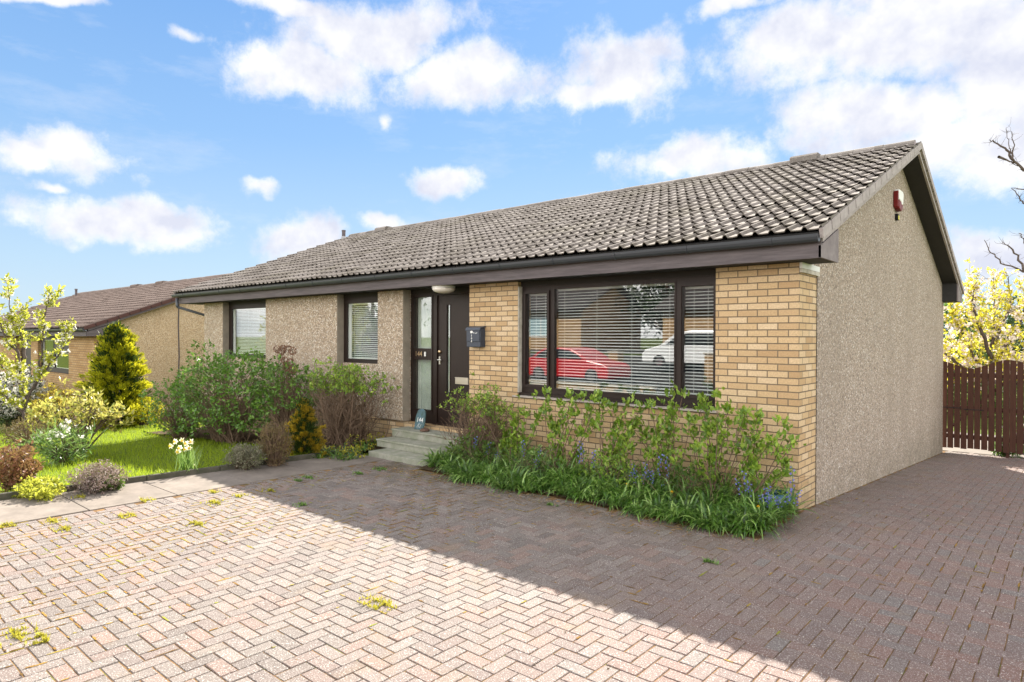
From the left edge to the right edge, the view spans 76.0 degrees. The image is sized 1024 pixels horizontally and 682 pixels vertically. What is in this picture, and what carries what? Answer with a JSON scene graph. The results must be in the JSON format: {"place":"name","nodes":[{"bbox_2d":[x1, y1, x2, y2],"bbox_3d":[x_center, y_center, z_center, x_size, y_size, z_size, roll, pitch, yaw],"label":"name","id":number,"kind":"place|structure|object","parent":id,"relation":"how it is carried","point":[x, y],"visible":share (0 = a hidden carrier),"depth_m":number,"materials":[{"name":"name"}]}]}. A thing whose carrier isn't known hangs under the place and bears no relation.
{"place":"outdoors","nodes":[
{"label":"outdoors","id":0,"kind":"place"},
{"bbox_2d":[0,454,384,525],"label":"path","id":1,"kind":"structure","parent":0,"point":[20,510],"depth_m":7.89,"materials":[{"name":"beige concrete"}]},
{"bbox_2d":[0,519,16,527],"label":"weed","id":2,"kind":"object","parent":1,"relation":"on","point":[8,524],"visible":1,"depth_m":6.38,"materials":[{"name":"yellow plant"}]},
{"bbox_2d":[10,474,66,501],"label":"groundcover plant","id":3,"kind":"object","parent":1,"relation":"on","point":[40,488],"visible":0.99,"depth_m":7.41,"materials":[{"name":"yellow plant"}]},
{"bbox_2d":[71,491,85,498],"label":"weed","id":4,"kind":"object","parent":1,"relation":"on","point":[81,496],"visible":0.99,"depth_m":7.48,"materials":[{"name":"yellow plant"}]},
{"bbox_2d":[58,458,130,495],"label":"heather","id":5,"kind":"object","parent":1,"relation":"on","point":[92,473],"visible":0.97,"depth_m":7.71,"materials":[{"name":"grey plant"}]},
{"bbox_2d":[80,473,124,491],"bbox_3d":[-4.840,1.697,7.880,0.568,0.252,0.433,0,0,12],"label":"ivy patch","id":6,"kind":"object","parent":1,"relation":"on","point":[116,486],"visible":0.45,"depth_m":7.81,"materials":[{"name":"green plant"}]},
{"bbox_2d":[139,496,155,502],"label":"weed","id":7,"kind":"object","parent":1,"relation":"on","point":[142,500],"visible":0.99,"depth_m":7.39,"materials":[{"name":"yellow plant"}]},
{"bbox_2d":[220,442,267,470],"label":"grey shrub","id":8,"kind":"object","parent":1,"relation":"on","point":[245,455],"visible":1,"depth_m":9.09,"materials":[{"name":"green plant"}]},
{"bbox_2d":[253,418,294,466],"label":"dry heather","id":9,"kind":"object","parent":1,"relation":"on","point":[274,451],"visible":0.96,"depth_m":9.34,"materials":[{"name":"brown plant"}]},
{"bbox_2d":[0,451,1023,681],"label":"block paving","id":10,"kind":"structure","parent":0,"point":[456,580],"depth_m":4.85,"materials":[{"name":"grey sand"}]},
{"bbox_2d":[0,621,38,645],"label":"weed","id":11,"kind":"object","parent":10,"relation":"on","point":[17,635],"visible":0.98,"depth_m":4.05,"materials":[{"name":"yellow plant"}]},
{"bbox_2d":[21,629,50,645],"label":"weed","id":12,"kind":"object","parent":10,"relation":"on","point":[44,637],"visible":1,"depth_m":3.97,"materials":[{"name":"yellow plant"}]},
{"bbox_2d":[39,516,67,523],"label":"weed","id":13,"kind":"object","parent":10,"relation":"on","point":[52,520],"visible":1,"depth_m":6.52,"materials":[{"name":"yellow plant"}]},
{"bbox_2d":[50,523,72,532],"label":"weed","id":14,"kind":"object","parent":10,"relation":"on","point":[67,527],"visible":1,"depth_m":6.27,"materials":[{"name":"yellow plant"}]},
{"bbox_2d":[117,511,136,518],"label":"weed","id":15,"kind":"object","parent":10,"relation":"on","point":[121,515],"visible":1,"depth_m":6.72,"materials":[{"name":"yellow plant"}]},
{"bbox_2d":[186,520,205,526],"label":"weed","id":16,"kind":"object","parent":10,"relation":"on","point":[197,523],"visible":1,"depth_m":6.45,"materials":[{"name":"yellow plant"}]},
{"bbox_2d":[199,497,226,505],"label":"weed","id":17,"kind":"object","parent":10,"relation":"on","point":[214,501],"visible":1,"depth_m":7.27,"materials":[{"name":"yellow plant"}]},
{"bbox_2d":[207,488,221,493],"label":"weed","id":18,"kind":"object","parent":10,"relation":"on","point":[212,491],"visible":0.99,"depth_m":7.78,"materials":[{"name":"yellow plant"}]},
{"bbox_2d":[292,501,306,506],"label":"weed","id":19,"kind":"object","parent":10,"relation":"on","point":[301,503],"visible":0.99,"depth_m":7.20,"materials":[{"name":"green plant"}]},
{"bbox_2d":[302,474,316,478],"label":"weed","id":20,"kind":"object","parent":10,"relation":"on","point":[309,477],"visible":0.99,"depth_m":8.60,"materials":[{"name":"green plant"}]},
{"bbox_2d":[357,593,396,612],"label":"weed","id":21,"kind":"object","parent":10,"relation":"on","point":[385,602],"visible":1,"depth_m":4.54,"materials":[{"name":"yellow plant"}]},
{"bbox_2d":[370,465,387,470],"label":"weed","id":22,"kind":"object","parent":10,"relation":"on","point":[379,468],"visible":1,"depth_m":9.14,"materials":[{"name":"green plant"}]},
{"bbox_2d":[15,465,969,681],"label":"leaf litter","id":23,"kind":"object","parent":10,"relation":"on","point":[592,511],"visible":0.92,"depth_m":6.85,"materials":[{"name":"brown plant"}]},
{"bbox_2d":[0,459,1020,680],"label":"joint moss","id":24,"kind":"object","parent":10,"relation":"on","point":[55,648],"visible":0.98,"depth_m":6.03,"materials":[{"name":"green plant"}]},
{"bbox_2d":[702,556,720,564],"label":"weed","id":25,"kind":"object","parent":10,"relation":"on","point":[709,560],"visible":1,"depth_m":5.41,"materials":[{"name":"green plant"}]},
{"bbox_2d":[943,360,1023,457],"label":"timber gate","id":26,"kind":"structure","parent":10,"relation":"on","point":[1013,370],"depth_m":14.10,"materials":[{"name":"brown wood"}]},
{"bbox_2d":[0,343,1023,492],"bbox_3d":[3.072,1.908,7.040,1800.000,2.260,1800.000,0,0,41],"label":"ground","id":27,"kind":"structure","parent":0,"point":[210,440],"depth_m":12.03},
{"bbox_2d":[0,438,45,492],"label":"red leaved shrub","id":28,"kind":"object","parent":27,"relation":"on","point":[14,466],"visible":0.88,"depth_m":7.75,"materials":[{"name":"brown plant"}]},
{"bbox_2d":[0,413,50,449],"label":"dry perennial","id":29,"kind":"object","parent":27,"relation":"on","point":[18,432],"visible":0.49,"depth_m":12.34,"materials":[{"name":"brown plant"}]},
{"bbox_2d":[0,366,54,428],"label":"white blossom shrub","id":30,"kind":"object","parent":27,"relation":"on","point":[8,415],"visible":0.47,"depth_m":18.48,"materials":[{"name":"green plant"}]},
{"bbox_2d":[0,273,76,428],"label":"blossom tree","id":31,"kind":"object","parent":27,"relation":"on","point":[19,366],"visible":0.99,"depth_m":13.01,"materials":[{"name":"yellow plant"}]},
{"bbox_2d":[25,382,78,427],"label":"azalea","id":32,"kind":"object","parent":27,"relation":"on","point":[53,392],"visible":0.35,"depth_m":18.10,"materials":[{"name":"yellow plant"}]},
{"bbox_2d":[14,415,105,468],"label":"flowering shrub","id":33,"kind":"object","parent":27,"relation":"on","point":[63,450],"visible":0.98,"depth_m":10.48,"materials":[{"name":"green plant"}]},
{"bbox_2d":[19,376,136,454],"bbox_3d":[-7.502,1.306,11.414,1.978,1.380,1.311,0,0,16],"label":"rhododendron","id":34,"kind":"object","parent":27,"relation":"on","point":[98,414],"visible":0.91,"depth_m":11.31,"materials":[{"name":"yellow plant"}]},
{"bbox_2d":[71,320,153,429],"bbox_3d":[-10.733,0.938,17.726,1.958,3.074,1.873,0,0,-9],"label":"golden conifer","id":35,"kind":"object","parent":27,"relation":"on","point":[115,363],"visible":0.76,"depth_m":17.44,"materials":[{"name":"green plant"}]},
{"bbox_2d":[0,273,230,420],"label":"bungalow","id":36,"kind":"object","parent":27,"relation":"on","point":[160,323],"visible":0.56,"depth_m":22.37,"materials":[{"name":"brick"}]},
{"bbox_2d":[21,336,30,374],"bbox_3d":[-19.034,1.472,25.885,2.300,3.340,0.050,0,0,41],"label":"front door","id":37,"kind":"structure","parent":36,"relation":"in","point":[28,351],"depth_m":25.92,"materials":[{"name":"white"}]},
{"bbox_2d":[41,336,68,373],"bbox_3d":[-16.159,0.467,23.276,3.630,1.280,0.080,0,0,41],"label":"window","id":38,"kind":"structure","parent":36,"relation":"in","point":[52,369],"depth_m":23.28,"materials":[{"name":"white glass"}]},
{"bbox_2d":[125,395,165,426],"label":"yellow shrub","id":39,"kind":"object","parent":27,"relation":"on","point":[144,421],"visible":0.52,"depth_m":17.74,"materials":[{"name":"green plant"}]},
{"bbox_2d":[0,420,324,492],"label":"lawn grass","id":40,"kind":"structure","parent":27,"relation":"on","point":[130,441],"depth_m":11.53,"materials":[{"name":"green plant"}]},
{"bbox_2d":[0,449,343,499],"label":"kerb edging","id":41,"kind":"object","parent":27,"relation":"on","point":[8,495],"visible":0.24,"depth_m":8.68,"materials":[{"name":"concrete"}]},
{"bbox_2d":[138,372,211,440],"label":"green shrub","id":42,"kind":"object","parent":27,"relation":"on","point":[173,427],"visible":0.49,"depth_m":13.74,"materials":[{"name":"green plant"}]},
{"bbox_2d":[169,438,201,470],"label":"daffodils","id":43,"kind":"object","parent":27,"relation":"on","point":[190,462],"visible":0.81,"depth_m":8.82,"materials":[{"name":"green plant"}]},
{"bbox_2d":[145,427,384,453],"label":"border soil","id":44,"kind":"structure","parent":27,"relation":"on","point":[250,439],"depth_m":13.17,"materials":[{"name":"brown soil"}]},
{"bbox_2d":[151,338,296,444],"bbox_3d":[-5.560,0.954,12.871,3.776,2.020,2.610,0,0,41],"label":"green shrub","id":45,"kind":"object","parent":44,"relation":"on","point":[224,424],"visible":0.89,"depth_m":12.56,"materials":[{"name":"green plant"}]},
{"bbox_2d":[251,344,328,441],"bbox_3d":[-4.183,0.976,12.306,1.823,1.824,1.138,0,0,41],"label":"hydrangea","id":46,"kind":"object","parent":44,"relation":"on","point":[285,410],"visible":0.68,"depth_m":12.12,"materials":[{"name":"green plant"}]},
{"bbox_2d":[281,356,401,446],"bbox_3d":[-2.895,1.019,11.402,2.542,1.544,1.231,0,0,41],"label":"twiggy shrub","id":47,"kind":"object","parent":44,"relation":"on","point":[341,425],"visible":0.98,"depth_m":11.16,"materials":[{"name":"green plant"}]},
{"bbox_2d":[283,395,326,455],"bbox_3d":[-3.199,1.343,10.180,0.783,1.033,0.629,0,0,15],"label":"dwarf conifer","id":48,"kind":"object","parent":27,"relation":"on","point":[304,420],"visible":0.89,"depth_m":10.09,"materials":[{"name":"yellow plant"}]},
{"bbox_2d":[311,432,384,460],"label":"strap leaf plant","id":49,"kind":"object","parent":27,"relation":"on","point":[352,454],"visible":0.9,"depth_m":10.23,"materials":[{"name":"green plant"}]},
{"bbox_2d":[369,426,463,466],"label":"front steps","id":50,"kind":"structure","parent":27,"relation":"on","point":[408,445],"depth_m":10.20,"materials":[{"name":"concrete"}]},
{"bbox_2d":[414,409,425,429],"bbox_3d":[-1.514,1.294,10.866,0.240,0.339,0.099,0,0,41],"label":"number slate","id":51,"kind":"object","parent":50,"relation":"on","point":[420,419],"visible":0.99,"depth_m":10.86,"materials":[{"name":"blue stone"}]},
{"bbox_2d":[420,428,429,431],"bbox_3d":[-1.416,1.441,10.648,0.162,0.050,0.164,0,0,41],"label":"stone","id":52,"kind":"object","parent":50,"relation":"on","point":[424,429],"visible":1,"depth_m":10.59,"materials":[{"name":"brown stone"}]},
{"bbox_2d":[171,140,964,511],"bbox_3d":[0.758,-0.103,15.632,15.428,6.550,10.842,0,0,41],"label":"bungalow","id":53,"kind":"object","parent":27,"relation":"on","point":[809,294],"visible":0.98,"depth_m":9.96,"materials":[{"name":"brick"}]},
{"bbox_2d":[229,303,265,357],"bbox_3d":[-6.009,-0.236,15.147,1.986,1.230,0.138,0,0,41],"label":"window","id":54,"kind":"structure","parent":53,"relation":"in","point":[256,307],"depth_m":15.38,"materials":[{"name":"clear glass"}]},
{"bbox_2d":[344,296,377,362],"bbox_3d":[-2.750,-0.208,12.335,1.236,1.230,0.138,0,0,41],"label":"window","id":55,"kind":"structure","parent":53,"relation":"in","point":[348,302],"depth_m":12.51,"materials":[{"name":"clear glass"}]},
{"bbox_2d":[432,285,455,293],"bbox_3d":[-1.096,-0.821,10.525,0.380,0.118,0.380,0,0,41],"label":"porch light","id":56,"kind":"object","parent":53,"relation":"attached to","point":[443,289],"visible":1,"depth_m":10.39,"materials":[{"name":"white glass"}]},
{"bbox_2d":[437,294,468,424],"bbox_3d":[-0.895,0.300,10.730,0.942,2.125,0.111,0,0,41],"label":"front door","id":57,"kind":"structure","parent":53,"relation":"in","point":[453,310],"depth_m":10.82,"materials":[{"name":"brown wood"}]},
{"bbox_2d":[465,326,485,346],"bbox_3d":[-0.562,-0.069,10.080,0.310,0.324,0.132,0,0,41],"label":"letter box","id":58,"kind":"object","parent":53,"relation":"attached to","point":[475,336],"visible":1,"depth_m":10.01,"materials":[{"name":"grey metal"}]},
{"bbox_2d":[518,275,715,409],"bbox_3d":[1.295,0.006,8.712,3.050,1.588,0.210,0,0,41],"label":"window","id":59,"kind":"structure","parent":53,"relation":"in","point":[680,284],"depth_m":8.69,"materials":[{"name":"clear glass"}]},
{"bbox_2d":[893,189,903,220],"bbox_3d":[6.262,-2.198,10.627,0.079,0.476,0.396,0,0,41],"label":"alarm box","id":60,"kind":"object","parent":53,"relation":"attached to","point":[898,196],"visible":1,"depth_m":10.52,"materials":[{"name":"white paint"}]},
{"bbox_2d":[418,432,828,540],"bbox_3d":[0.805,1.566,8.000,5.548,0.607,1.749,0,0,41],"label":"flower bed","id":61,"kind":"object","parent":27,"relation":"on","point":[727,512],"depth_m":7.23,"materials":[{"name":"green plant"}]},
{"bbox_2d":[442,428,499,461],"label":"undergrowth plant","id":62,"kind":"object","parent":61,"relation":"on","point":[485,445],"visible":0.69,"depth_m":9.02,"materials":[{"name":"green plant"}]},
{"bbox_2d":[429,372,534,454],"bbox_3d":[-0.392,1.113,9.524,1.648,1.334,1.184,0,0,8],"label":"twiggy shrub","id":63,"kind":"object","parent":61,"relation":"on","point":[487,413],"visible":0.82,"depth_m":9.39,"materials":[{"name":"green plant"}]},
{"bbox_2d":[496,405,544,459],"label":"leafy shrub","id":64,"kind":"object","parent":61,"relation":"on","point":[507,443],"visible":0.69,"depth_m":9.02,"materials":[{"name":"green plant"}]},
{"bbox_2d":[499,439,569,474],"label":"undergrowth plant","id":65,"kind":"object","parent":61,"relation":"on","point":[522,458],"visible":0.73,"depth_m":8.39,"materials":[{"name":"green plant"}]},
{"bbox_2d":[531,384,600,470],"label":"leafy shrub","id":66,"kind":"object","parent":61,"relation":"on","point":[554,427],"visible":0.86,"depth_m":8.39,"materials":[{"name":"green plant"}]},
{"bbox_2d":[579,441,583,464],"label":"bluebell","id":67,"kind":"object","parent":61,"relation":"on","point":[583,451],"visible":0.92,"depth_m":7.97,"materials":[{"name":"blue plant"}]},
{"bbox_2d":[578,448,649,488],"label":"undergrowth plant","id":68,"kind":"object","parent":61,"relation":"on","point":[607,465],"visible":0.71,"depth_m":7.64,"materials":[{"name":"green plant"}]},
{"bbox_2d":[592,389,646,475],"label":"leafy shrub","id":69,"kind":"object","parent":61,"relation":"on","point":[624,438],"visible":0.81,"depth_m":7.94,"materials":[{"name":"green plant"}]},
{"bbox_2d":[450,430,821,503],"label":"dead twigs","id":70,"kind":"object","parent":61,"relation":"on","point":[629,473],"visible":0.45,"depth_m":7.38,"materials":[{"name":"brown plant"}]},
{"bbox_2d":[657,454,662,485],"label":"bluebell","id":71,"kind":"object","parent":61,"relation":"on","point":[658,468],"visible":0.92,"depth_m":7.26,"materials":[{"name":"blue plant"}]},
{"bbox_2d":[626,378,697,484],"bbox_3d":[1.714,1.102,7.647,0.387,1.345,0.886,0,0,-37],"label":"leafy shrub","id":72,"kind":"object","parent":61,"relation":"on","point":[658,437],"visible":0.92,"depth_m":7.51,"materials":[{"name":"green plant"}]},
{"bbox_2d":[663,454,669,479],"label":"bluebell","id":73,"kind":"object","parent":61,"relation":"on","point":[668,466],"visible":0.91,"depth_m":7.24,"materials":[{"name":"blue plant"}]},
{"bbox_2d":[656,457,743,498],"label":"undergrowth plant","id":74,"kind":"object","parent":61,"relation":"on","point":[684,473],"visible":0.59,"depth_m":7.05,"materials":[{"name":"green plant"}]},
{"bbox_2d":[685,387,751,489],"bbox_3d":[2.226,1.134,7.163,0.827,1.292,0.428,0,0,41],"label":"leafy shrub","id":75,"kind":"object","parent":61,"relation":"on","point":[707,426],"visible":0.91,"depth_m":7.14,"materials":[{"name":"green plant"}]},
{"bbox_2d":[741,471,748,500],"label":"bluebell","id":76,"kind":"object","parent":61,"relation":"on","point":[745,483],"visible":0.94,"depth_m":6.67,"materials":[{"name":"blue plant"}]},
{"bbox_2d":[733,407,806,500],"bbox_3d":[2.645,1.241,6.774,0.736,1.086,0.370,0,0,41],"label":"leafy shrub","id":77,"kind":"object","parent":61,"relation":"on","point":[752,464],"visible":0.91,"depth_m":6.83,"materials":[{"name":"green plant"}]},
{"bbox_2d":[760,489,791,517],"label":"bluebell","id":78,"kind":"object","parent":61,"relation":"on","point":[775,493],"visible":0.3,"depth_m":6.76,"materials":[{"name":"blue plant"}]},
{"bbox_2d":[784,488,790,521],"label":"bluebell","id":79,"kind":"object","parent":61,"relation":"on","point":[787,497],"visible":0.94,"depth_m":6.40,"materials":[{"name":"blue plant"}]},
{"bbox_2d":[789,466,794,522],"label":"bluebell","id":80,"kind":"object","parent":61,"relation":"on","point":[791,489],"visible":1,"depth_m":6.38,"materials":[{"name":"blue plant"}]},
{"bbox_2d":[793,490,801,523],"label":"bluebell","id":81,"kind":"object","parent":61,"relation":"on","point":[795,503],"visible":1,"depth_m":6.33,"materials":[{"name":"blue plant"}]},
{"bbox_2d":[943,296,1006,386],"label":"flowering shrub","id":82,"kind":"object","parent":27,"relation":"on","point":[966,328],"visible":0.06,"depth_m":23.12,"materials":[{"name":"yellow plant"}]},
{"bbox_2d":[943,258,1023,392],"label":"blossom tree","id":83,"kind":"object","parent":27,"relation":"on","point":[970,360],"visible":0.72,"depth_m":15.45,"materials":[{"name":"yellow plant"}]},
{"bbox_2d":[947,378,1023,418],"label":"hedge","id":84,"kind":"object","parent":27,"relation":"on","point":[980,398],"visible":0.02,"depth_m":22.30,"materials":[{"name":"green plant"}]},
{"bbox_2d":[958,335,1020,399],"bbox_3d":[19.587,1.109,27.136,5.242,3.173,5.088,0,0,-20],"label":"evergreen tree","id":85,"kind":"object","parent":27,"relation":"on","point":[989,358],"depth_m":26.28,"materials":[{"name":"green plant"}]},
{"bbox_2d":[958,295,1023,392],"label":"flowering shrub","id":86,"kind":"object","parent":27,"relation":"on","point":[1010,320],"visible":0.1,"depth_m":24.92,"materials":[{"name":"yellow plant"}]},
{"bbox_2d":[984,125,1023,272],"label":"bare tree","id":87,"kind":"object","parent":27,"relation":"on","point":[1011,156],"visible":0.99,"depth_m":17.00,"materials":[{"name":"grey plant"}]},
{"bbox_2d":[991,436,1023,457],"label":"green shrub","id":88,"kind":"object","parent":27,"relation":"on","point":[1002,454],"visible":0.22,"depth_m":14.24,"materials":[{"name":"green plant"}]},
{"bbox_2d":[0,0,1023,341],"label":"sky","id":89,"kind":"structure","parent":0,"point":[142,142],"materials":[{"name":"blue"}]},
{"bbox_2d":[943,432,1023,457],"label":"path","id":90,"kind":"structure","parent":0,"point":[973,450],"depth_m":15.10,"materials":[{"name":"beige concrete"}]},
{"bbox_2d":[995,398,1023,455],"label":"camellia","id":91,"kind":"object","parent":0,"point":[1009,424],"visible":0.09,"depth_m":14.38,"materials":[{"name":"green plant"}]}
]}

